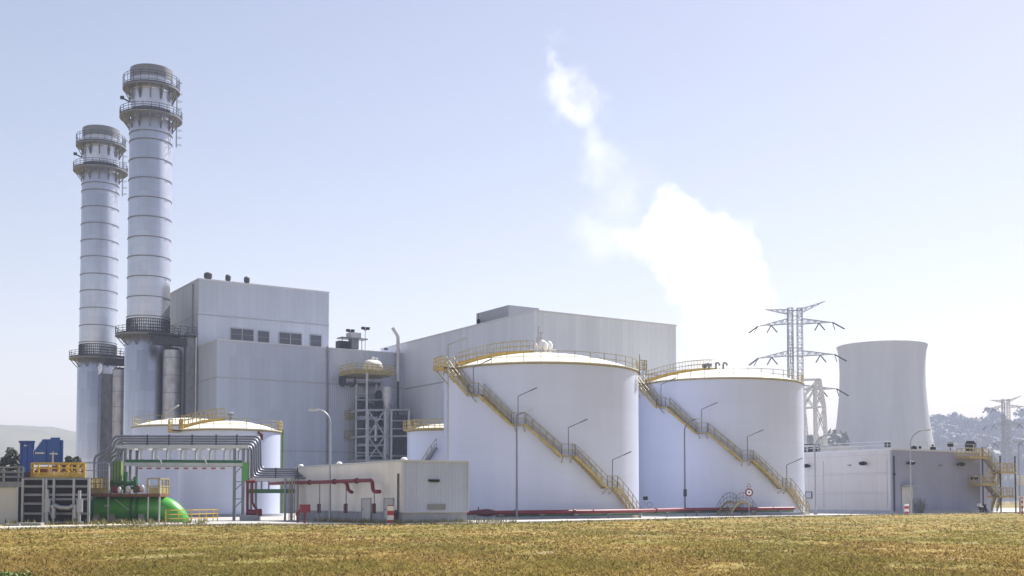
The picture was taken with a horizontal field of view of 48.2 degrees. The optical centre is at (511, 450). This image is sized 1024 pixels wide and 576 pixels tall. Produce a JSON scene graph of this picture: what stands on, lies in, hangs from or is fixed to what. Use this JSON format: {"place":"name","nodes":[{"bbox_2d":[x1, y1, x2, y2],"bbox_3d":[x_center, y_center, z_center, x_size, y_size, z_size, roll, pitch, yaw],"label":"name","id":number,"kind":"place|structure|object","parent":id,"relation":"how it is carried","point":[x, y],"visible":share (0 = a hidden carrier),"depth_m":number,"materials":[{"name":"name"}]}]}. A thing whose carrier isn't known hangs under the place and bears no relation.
{"place":"outdoors","nodes":[
{"label":"outdoors","id":0,"kind":"place"},
{"bbox_2d":[0,425,75,469],"bbox_3d":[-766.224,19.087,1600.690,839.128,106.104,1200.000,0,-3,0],"label":"hill","id":1,"kind":"structure","parent":0,"point":[12,435],"depth_m":1429.28,"materials":[{"name":"grey"}]},
{"bbox_2d":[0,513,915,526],"bbox_3d":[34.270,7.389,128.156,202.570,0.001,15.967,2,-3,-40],"label":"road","id":2,"kind":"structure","parent":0,"point":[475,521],"depth_m":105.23,"materials":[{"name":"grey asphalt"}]},
{"bbox_2d":[295,504,310,522],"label":"hose cabinet","id":3,"kind":"object","parent":2,"relation":"on","point":[304,508],"visible":0.96,"depth_m":87.76,"materials":[{"name":"red metal"}]},
{"bbox_2d":[387,505,393,522],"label":"marker post","id":4,"kind":"object","parent":2,"relation":"on","point":[390,513],"visible":0.79,"depth_m":83.70,"materials":[{"name":"concrete"}]},
{"bbox_2d":[904,504,909,513],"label":"banded bollard","id":5,"kind":"object","parent":2,"relation":"on","point":[906,507],"visible":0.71,"depth_m":144.58,"materials":[{"name":"metal"}]},
{"bbox_2d":[910,429,930,513],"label":"street lamp","id":6,"kind":"object","parent":2,"relation":"on","point":[910,472],"visible":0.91,"depth_m":146.90,"materials":[{"name":"metal"}]},
{"bbox_2d":[977,503,987,511],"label":"motor scooter","id":7,"kind":"object","parent":2,"relation":"on","point":[982,508],"visible":0.85,"depth_m":155.62,"materials":[{"name":"grey metal"}]},
{"bbox_2d":[0,501,1023,575],"bbox_3d":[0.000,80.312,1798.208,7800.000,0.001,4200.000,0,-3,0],"label":"ground","id":8,"kind":"structure","parent":0,"point":[1008,504],"depth_m":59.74,"materials":[{"name":"plant"}]},
{"bbox_2d":[0,466,28,523],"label":"intake wall","id":9,"kind":"structure","parent":8,"relation":"on","point":[10,494],"depth_m":86.90,"materials":[{"name":"grey metal"}]},
{"bbox_2d":[0,570,35,575],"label":"weed","id":10,"kind":"object","parent":8,"relation":"on","point":[19,573],"visible":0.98,"depth_m":24.22,"materials":[{"name":"green plant"}]},
{"bbox_2d":[2,523,43,525],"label":"concrete slab","id":11,"kind":"structure","parent":8,"relation":"on","point":[29,524],"depth_m":80.22,"materials":[{"name":"grey concrete"}]},
{"bbox_2d":[19,441,34,472],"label":"screen machine","id":12,"kind":"object","parent":8,"relation":"on","point":[26,453],"visible":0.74,"depth_m":93.06,"materials":[{"name":"metal"}]},
{"bbox_2d":[21,478,90,523],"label":"intake screen","id":13,"kind":"object","parent":8,"relation":"on","point":[63,491],"visible":0.74,"depth_m":86.60,"materials":[{"name":"grey metal"}]},
{"bbox_2d":[25,462,85,477],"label":"platform railing","id":14,"kind":"object","parent":13,"relation":"on","point":[55,471],"visible":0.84,"depth_m":86.79,"materials":[{"name":"yellow metal"}]},
{"bbox_2d":[33,438,63,464],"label":"screen machine","id":15,"kind":"object","parent":14,"relation":"on","point":[49,450],"visible":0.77,"depth_m":89.05,"materials":[{"name":"metal"}]},
{"bbox_2d":[42,490,83,523],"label":"pipes","id":16,"kind":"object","parent":8,"relation":"on","point":[52,508],"depth_m":85.36,"materials":[{"name":"grey metal"}]},
{"bbox_2d":[86,462,108,477],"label":"yard railing","id":17,"kind":"object","parent":8,"relation":"on","point":[94,470],"visible":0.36,"depth_m":94.59,"materials":[{"name":"grey metal"}]},
{"bbox_2d":[69,124,127,477],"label":"exhaust stack","id":18,"kind":"object","parent":8,"relation":"on","point":[102,148],"visible":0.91,"depth_m":198.97,"materials":[{"name":"metal"}]},
{"bbox_2d":[0,512,1017,529],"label":"weeds","id":19,"kind":"object","parent":8,"relation":"on","point":[134,523],"visible":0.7,"depth_m":85.37,"materials":[{"name":"green plant"}]},
{"bbox_2d":[0,512,1023,529],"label":"kerb","id":20,"kind":"structure","parent":8,"relation":"on","point":[465,522],"depth_m":85.50,"materials":[{"name":"grey concrete"}]},
{"bbox_2d":[146,508,1023,523],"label":"concrete yard","id":21,"kind":"structure","parent":8,"relation":"on","point":[274,519],"depth_m":111.17,"materials":[{"name":"grey concrete"}]},
{"bbox_2d":[0,447,19,470],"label":"bushy tree","id":22,"kind":"object","parent":21,"relation":"on","point":[7,459],"visible":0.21,"depth_m":120.73,"materials":[{"name":"green plant"}]},
{"bbox_2d":[62,456,74,470],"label":"bushy tree","id":23,"kind":"object","parent":21,"relation":"on","point":[69,459],"visible":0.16,"depth_m":127.01,"materials":[{"name":"green plant"}]},
{"bbox_2d":[72,456,81,470],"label":"bushy tree","id":24,"kind":"object","parent":21,"relation":"on","point":[77,459],"visible":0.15,"depth_m":129.94,"materials":[{"name":"green plant"}]},
{"bbox_2d":[97,347,123,493],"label":"duct casing","id":25,"kind":"object","parent":21,"relation":"on","point":[110,405],"visible":0.3,"depth_m":195.47,"materials":[{"name":"grey metal"}]},
{"bbox_2d":[91,466,169,522],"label":"valve platform","id":26,"kind":"structure","parent":21,"relation":"on","point":[159,490],"depth_m":91.19,"materials":[{"name":"metal"}]},
{"bbox_2d":[110,461,143,493],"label":"valve group","id":27,"kind":"object","parent":26,"relation":"on","point":[119,481],"visible":1,"depth_m":92.16,"materials":[{"name":"metal"}]},
{"bbox_2d":[90,497,189,521],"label":"cooling water pipe","id":28,"kind":"object","parent":21,"relation":"on","point":[128,508],"visible":0.56,"depth_m":91.96,"materials":[{"name":"metal"}]},
{"bbox_2d":[115,63,182,493],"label":"exhaust stack","id":29,"kind":"object","parent":21,"relation":"on","point":[152,90],"visible":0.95,"depth_m":170.97,"materials":[{"name":"metal"}]},
{"bbox_2d":[148,324,196,418],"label":"duct casing","id":30,"kind":"object","parent":21,"relation":"on","point":[172,377],"visible":0.43,"depth_m":169.27,"materials":[{"name":"metal"}]},
{"bbox_2d":[116,445,257,520],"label":"pipe rack","id":31,"kind":"object","parent":21,"relation":"on","point":[137,463],"visible":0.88,"depth_m":99.97,"materials":[{"name":"green metal"}]},
{"bbox_2d":[93,435,304,493],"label":"pipe bundle","id":32,"kind":"object","parent":31,"relation":"on","point":[256,457],"visible":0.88,"depth_m":101.44,"materials":[{"name":"metal"}]},
{"bbox_2d":[131,415,245,501],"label":"storage tank","id":33,"kind":"object","parent":21,"relation":"on","point":[158,427],"visible":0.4,"depth_m":136.68,"materials":[{"name":"white metal"}]},
{"bbox_2d":[165,509,217,521],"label":"pipe barrier","id":34,"kind":"object","parent":21,"relation":"on","point":[199,513],"visible":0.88,"depth_m":92.25,"materials":[{"name":"yellow metal"}]},
{"bbox_2d":[165,405,283,516],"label":"storage tank","id":35,"kind":"object","parent":21,"relation":"on","point":[205,488],"visible":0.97,"depth_m":123.40,"materials":[{"name":"grey metal"}]},
{"bbox_2d":[239,480,261,520],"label":"red riser","id":36,"kind":"object","parent":21,"relation":"on","point":[254,515],"visible":1,"depth_m":98.91,"materials":[{"name":"metal"}]},
{"bbox_2d":[248,478,298,520],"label":"pipe rack","id":37,"kind":"object","parent":21,"relation":"on","point":[291,490],"visible":0.88,"depth_m":99.77,"materials":[{"name":"metal"}]},
{"bbox_2d":[170,272,401,511],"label":"boiler house","id":38,"kind":"structure","parent":21,"relation":"on","point":[266,353],"depth_m":171.82,"materials":[{"name":"grey metal"}]},
{"bbox_2d":[230,328,253,341],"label":"window","id":39,"kind":"structure","parent":38,"relation":"in","point":[240,334],"depth_m":174.48,"materials":[{"name":"grey glass"}]},
{"bbox_2d":[257,330,269,342],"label":"window","id":40,"kind":"structure","parent":38,"relation":"in","point":[262,336],"depth_m":176.37,"materials":[{"name":"grey glass"}]},
{"bbox_2d":[279,332,301,344],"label":"window","id":41,"kind":"structure","parent":38,"relation":"in","point":[284,337],"depth_m":178.66,"materials":[{"name":"grey glass"}]},
{"bbox_2d":[309,334,321,346],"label":"window","id":42,"kind":"structure","parent":38,"relation":"in","point":[314,340],"depth_m":180.99,"materials":[{"name":"grey glass"}]},
{"bbox_2d":[336,332,367,349],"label":"rooftop fan cooling unit","id":43,"kind":"object","parent":38,"relation":"on","point":[353,339],"visible":0.89,"depth_m":175.34,"materials":[{"name":"grey metal"}]},
{"bbox_2d":[361,327,369,349],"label":"floodlight mast","id":44,"kind":"object","parent":38,"relation":"attached to","point":[363,328],"visible":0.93,"depth_m":178.07,"materials":[{"name":"metal"}]},
{"bbox_2d":[391,327,399,414],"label":"vent pipe","id":45,"kind":"object","parent":38,"relation":"attached to","point":[397,355],"visible":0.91,"depth_m":177.42,"materials":[{"name":"metal"}]},
{"bbox_2d":[308,409,330,521],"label":"street lamp","id":46,"kind":"object","parent":21,"relation":"on","point":[329,515],"visible":0.98,"depth_m":93.98,"materials":[{"name":"metal"}]},
{"bbox_2d":[270,478,380,522],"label":"fire pipe","id":47,"kind":"object","parent":21,"relation":"on","point":[345,482],"visible":0.97,"depth_m":91.14,"materials":[{"name":"red metal"}]},
{"bbox_2d":[339,356,409,462],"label":"pipe tower","id":48,"kind":"structure","parent":21,"relation":"on","point":[370,436],"depth_m":171.14,"materials":[{"name":"metal"}]},
{"bbox_2d":[295,457,468,522],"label":"pump house","id":49,"kind":"structure","parent":21,"relation":"on","point":[422,490],"depth_m":87.22,"materials":[{"name":"white metal"}]},
{"bbox_2d":[361,498,370,520],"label":"door","id":50,"kind":"structure","parent":49,"relation":"in","point":[365,502],"depth_m":89.71,"materials":[{"name":"metal"}]},
{"bbox_2d":[383,498,393,521],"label":"door","id":51,"kind":"structure","parent":49,"relation":"in","point":[386,501],"depth_m":86.67,"materials":[{"name":"metal"}]},
{"bbox_2d":[403,419,443,460],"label":"storage tank","id":52,"kind":"object","parent":21,"relation":"on","point":[426,442],"visible":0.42,"depth_m":135.79,"materials":[{"name":"grey metal"}]},
{"bbox_2d":[447,337,467,460],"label":"street lamp","id":53,"kind":"object","parent":21,"relation":"on","point":[462,339],"visible":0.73,"depth_m":101.22,"materials":[{"name":"metal"}]},
{"bbox_2d":[515,408,532,519],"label":"street lamp","id":54,"kind":"object","parent":21,"relation":"on","point":[516,518],"visible":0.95,"depth_m":104.98,"materials":[{"name":"metal"}]},
{"bbox_2d":[380,305,676,427],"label":"turbine hall","id":55,"kind":"structure","parent":21,"relation":"on","point":[653,344],"depth_m":157.82,"materials":[{"name":"grey metal"}]},
{"bbox_2d":[433,326,646,517],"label":"storage tank","id":56,"kind":"object","parent":21,"relation":"on","point":[578,436],"visible":0.99,"depth_m":113.31,"materials":[{"name":"white metal"}]},
{"bbox_2d":[467,507,794,519],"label":"pipes","id":57,"kind":"object","parent":21,"relation":"on","point":[527,513],"visible":0.89,"depth_m":111.90,"materials":[{"name":"red metal"}]},
{"bbox_2d":[643,496,652,515],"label":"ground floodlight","id":58,"kind":"object","parent":21,"relation":"on","point":[646,498],"visible":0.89,"depth_m":126.67,"materials":[{"name":"grey metal"}]},
{"bbox_2d":[683,418,702,515],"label":"street lamp","id":59,"kind":"object","parent":21,"relation":"on","point":[684,492],"visible":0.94,"depth_m":126.94,"materials":[{"name":"metal"}]},
{"bbox_2d":[638,359,809,514],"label":"storage tank","id":60,"kind":"object","parent":21,"relation":"on","point":[744,432],"visible":0.94,"depth_m":136.58,"materials":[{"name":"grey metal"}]},
{"bbox_2d":[716,492,755,515],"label":"footbridge","id":61,"kind":"object","parent":21,"relation":"on","point":[733,503],"visible":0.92,"depth_m":130.52,"materials":[{"name":"grey metal"}]},
{"bbox_2d":[745,484,752,515],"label":"round sign","id":62,"kind":"object","parent":21,"relation":"on","point":[748,491],"visible":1,"depth_m":129.81,"materials":[{"name":"white metal"}]},
{"bbox_2d":[804,444,820,451],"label":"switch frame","id":63,"kind":"object","parent":21,"relation":"on","point":[811,450],"visible":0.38,"depth_m":167.78,"materials":[{"name":"metal"}]},
{"bbox_2d":[800,378,827,445],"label":"lattice gantry","id":64,"kind":"object","parent":21,"relation":"on","point":[814,391],"visible":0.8,"depth_m":235.57,"materials":[{"name":"grey metal"}]},
{"bbox_2d":[814,434,833,514],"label":"street lamp","id":65,"kind":"object","parent":21,"relation":"on","point":[815,513],"visible":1,"depth_m":140.98,"materials":[{"name":"metal"}]},
{"bbox_2d":[804,441,992,513],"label":"switchgear building","id":66,"kind":"structure","parent":21,"relation":"on","point":[875,481],"depth_m":155.45,"materials":[{"name":"paint"}]},
{"bbox_2d":[805,492,811,497],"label":"window","id":67,"kind":"structure","parent":66,"relation":"in","point":[807,494],"depth_m":161.92,"materials":[{"name":"glass"}]},
{"bbox_2d":[804,446,857,451],"bbox_3d":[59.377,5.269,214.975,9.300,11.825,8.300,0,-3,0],"label":"pipe","id":68,"kind":"structure","parent":66,"relation":"on","point":[828,448],"depth_m":211.21,"materials":[{"name":"metal"}]},
{"bbox_2d":[901,485,919,512],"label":"door","id":69,"kind":"structure","parent":66,"relation":"in","point":[905,489],"depth_m":151.30,"materials":[{"name":"metal"}]},
{"bbox_2d":[956,447,1016,512],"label":"stair tower","id":70,"kind":"structure","parent":21,"relation":"on","point":[994,496],"depth_m":158.75,"materials":[{"name":"metal"}]},
{"bbox_2d":[748,301,848,443],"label":"power pylon","id":71,"kind":"object","parent":8,"relation":"on","point":[792,337],"visible":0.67,"depth_m":291.23,"materials":[{"name":"metal"}]},
{"bbox_2d":[818,437,839,445],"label":"tree","id":72,"kind":"object","parent":8,"relation":"on","point":[832,443],"visible":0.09,"depth_m":756.23,"materials":[{"name":"green plant"}]},
{"bbox_2d":[818,429,849,445],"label":"tree","id":73,"kind":"object","parent":8,"relation":"on","point":[842,438],"visible":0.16,"depth_m":776.19,"materials":[{"name":"green plant"}]},
{"bbox_2d":[836,340,933,449],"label":"cooling tower","id":74,"kind":"structure","parent":8,"relation":"on","point":[882,384],"depth_m":873.33,"materials":[{"name":"concrete"}]},
{"bbox_2d":[912,497,928,512],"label":"shrub","id":75,"kind":"object","parent":8,"relation":"on","point":[922,506],"visible":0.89,"depth_m":151.32,"materials":[{"name":"green plant"}]},
{"bbox_2d":[982,396,1023,504],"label":"power pylon","id":76,"kind":"object","parent":8,"relation":"on","point":[1002,402],"visible":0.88,"depth_m":430.59,"materials":[{"name":"metal"}]},
{"bbox_2d":[1017,475,1023,513],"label":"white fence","id":77,"kind":"object","parent":8,"relation":"on","point":[1020,480],"visible":1,"depth_m":150.06,"materials":[{"name":"metal"}]},
{"bbox_2d":[1018,440,1023,513],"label":"street lamp","id":78,"kind":"object","parent":8,"relation":"on","point":[1019,472],"visible":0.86,"depth_m":152.00,"materials":[{"name":"metal"}]},
{"bbox_2d":[0,0,1023,437],"label":"sky","id":79,"kind":"structure","parent":0,"point":[702,168],"materials":[{"name":"blue"}]},
{"bbox_2d":[993,469,1023,500],"bbox_3d":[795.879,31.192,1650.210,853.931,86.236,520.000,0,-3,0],"label":"hill","id":80,"kind":"structure","parent":0,"point":[1006,482],"depth_m":1444.57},
{"bbox_2d":[929,415,940,425],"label":"tree","id":81,"kind":"object","parent":80,"relation":"on","point":[932,422],"visible":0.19,"depth_m":1644.44,"materials":[{"name":"green plant"}]},
{"bbox_2d":[931,422,945,432],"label":"tree","id":82,"kind":"object","parent":80,"relation":"on","point":[940,425],"visible":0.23,"depth_m":1540.74,"materials":[{"name":"green plant"}]},
{"bbox_2d":[933,413,945,423],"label":"tree","id":83,"kind":"object","parent":80,"relation":"on","point":[939,416],"visible":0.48,"depth_m":1653.93,"materials":[{"name":"green plant"}]},
{"bbox_2d":[931,426,951,439],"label":"tree","id":84,"kind":"object","parent":80,"relation":"on","point":[940,432],"visible":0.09,"depth_m":1516.27,"materials":[{"name":"green plant"}]},
{"bbox_2d":[934,434,953,449],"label":"tree","id":85,"kind":"object","parent":80,"relation":"on","point":[937,437],"visible":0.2,"depth_m":1451.92,"materials":[{"name":"green plant"}]},
{"bbox_2d":[929,413,967,426],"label":"tree","id":86,"kind":"object","parent":80,"relation":"on","point":[951,420],"visible":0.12,"depth_m":1644.04,"materials":[{"name":"green plant"}]},
{"bbox_2d":[933,428,963,450],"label":"tree","id":87,"kind":"object","parent":80,"relation":"on","point":[949,434],"visible":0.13,"depth_m":1462.50,"materials":[{"name":"green plant"}]},
{"bbox_2d":[938,421,959,431],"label":"tree","id":88,"kind":"object","parent":80,"relation":"on","point":[950,424],"visible":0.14,"depth_m":1548.24,"materials":[{"name":"green plant"}]},
{"bbox_2d":[945,412,962,427],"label":"tree","id":89,"kind":"object","parent":80,"relation":"on","point":[954,414],"visible":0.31,"depth_m":1647.78,"materials":[{"name":"green plant"}]},
{"bbox_2d":[953,433,968,450],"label":"tree","id":90,"kind":"object","parent":80,"relation":"on","point":[963,437],"visible":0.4,"depth_m":1450.41,"materials":[{"name":"green plant"}]},
{"bbox_2d":[952,414,976,429],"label":"tree","id":91,"kind":"object","parent":80,"relation":"on","point":[963,418],"visible":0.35,"depth_m":1642.78,"materials":[{"name":"green plant"}]},
{"bbox_2d":[956,425,980,438],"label":"tree","id":92,"kind":"object","parent":80,"relation":"on","point":[973,434],"visible":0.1,"depth_m":1556.07,"materials":[{"name":"green plant"}]},
{"bbox_2d":[943,435,1004,476],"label":"tree","id":93,"kind":"object","parent":80,"relation":"on","point":[999,453],"visible":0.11,"depth_m":1433.03,"materials":[{"name":"green plant"}]},
{"bbox_2d":[959,435,990,454],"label":"tree","id":94,"kind":"object","parent":80,"relation":"on","point":[980,443],"visible":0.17,"depth_m":1448.02,"materials":[{"name":"green plant"}]},
{"bbox_2d":[964,416,999,429],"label":"tree","id":95,"kind":"object","parent":80,"relation":"on","point":[972,422],"visible":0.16,"depth_m":1636.06,"materials":[{"name":"green plant"}]},
{"bbox_2d":[971,430,1008,474],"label":"tree","id":96,"kind":"object","parent":80,"relation":"on","point":[986,438],"visible":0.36,"depth_m":1460.27,"materials":[{"name":"green plant"}]},
{"bbox_2d":[979,407,1000,427],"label":"tree","id":97,"kind":"object","parent":80,"relation":"on","point":[989,412],"visible":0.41,"depth_m":1646.80,"materials":[{"name":"green plant"}]},
{"bbox_2d":[982,421,999,434],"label":"tree","id":98,"kind":"object","parent":80,"relation":"on","point":[989,427],"visible":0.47,"depth_m":1544.23,"materials":[{"name":"green plant"}]},
{"bbox_2d":[988,412,1007,427],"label":"tree","id":99,"kind":"object","parent":80,"relation":"on","point":[997,416],"visible":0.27,"depth_m":1650.96,"materials":[{"name":"green plant"}]},
{"bbox_2d":[988,430,1014,439],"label":"tree","id":100,"kind":"object","parent":80,"relation":"on","point":[999,435],"visible":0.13,"depth_m":1540.00,"materials":[{"name":"green plant"}]},
{"bbox_2d":[990,436,1023,480],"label":"tree","id":101,"kind":"object","parent":80,"relation":"on","point":[1000,443],"visible":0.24,"depth_m":1460.85,"materials":[{"name":"green plant"}]},
{"bbox_2d":[995,433,1023,485],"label":"tree","id":102,"kind":"object","parent":80,"relation":"on","point":[1019,438],"visible":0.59,"depth_m":1449.66,"materials":[{"name":"green plant"}]},
{"bbox_2d":[1001,426,1019,439],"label":"tree","id":103,"kind":"object","parent":80,"relation":"on","point":[1014,430],"visible":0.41,"depth_m":1539.40,"materials":[{"name":"green plant"}]},
{"bbox_2d":[1013,408,1023,418],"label":"tree","id":104,"kind":"object","parent":80,"relation":"on","point":[1020,413],"visible":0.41,"depth_m":1649.76,"materials":[{"name":"green plant"}]},
{"bbox_2d":[1018,424,1023,432],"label":"tree","id":105,"kind":"object","parent":80,"relation":"on","point":[1021,428],"visible":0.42,"depth_m":1574.18,"materials":[{"name":"green plant"}]},
{"bbox_2d":[999,416,1023,431],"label":"tree","id":106,"kind":"object","parent":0,"point":[1019,420],"visible":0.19,"depth_m":1631.96,"materials":[{"name":"green plant"}]}
]}

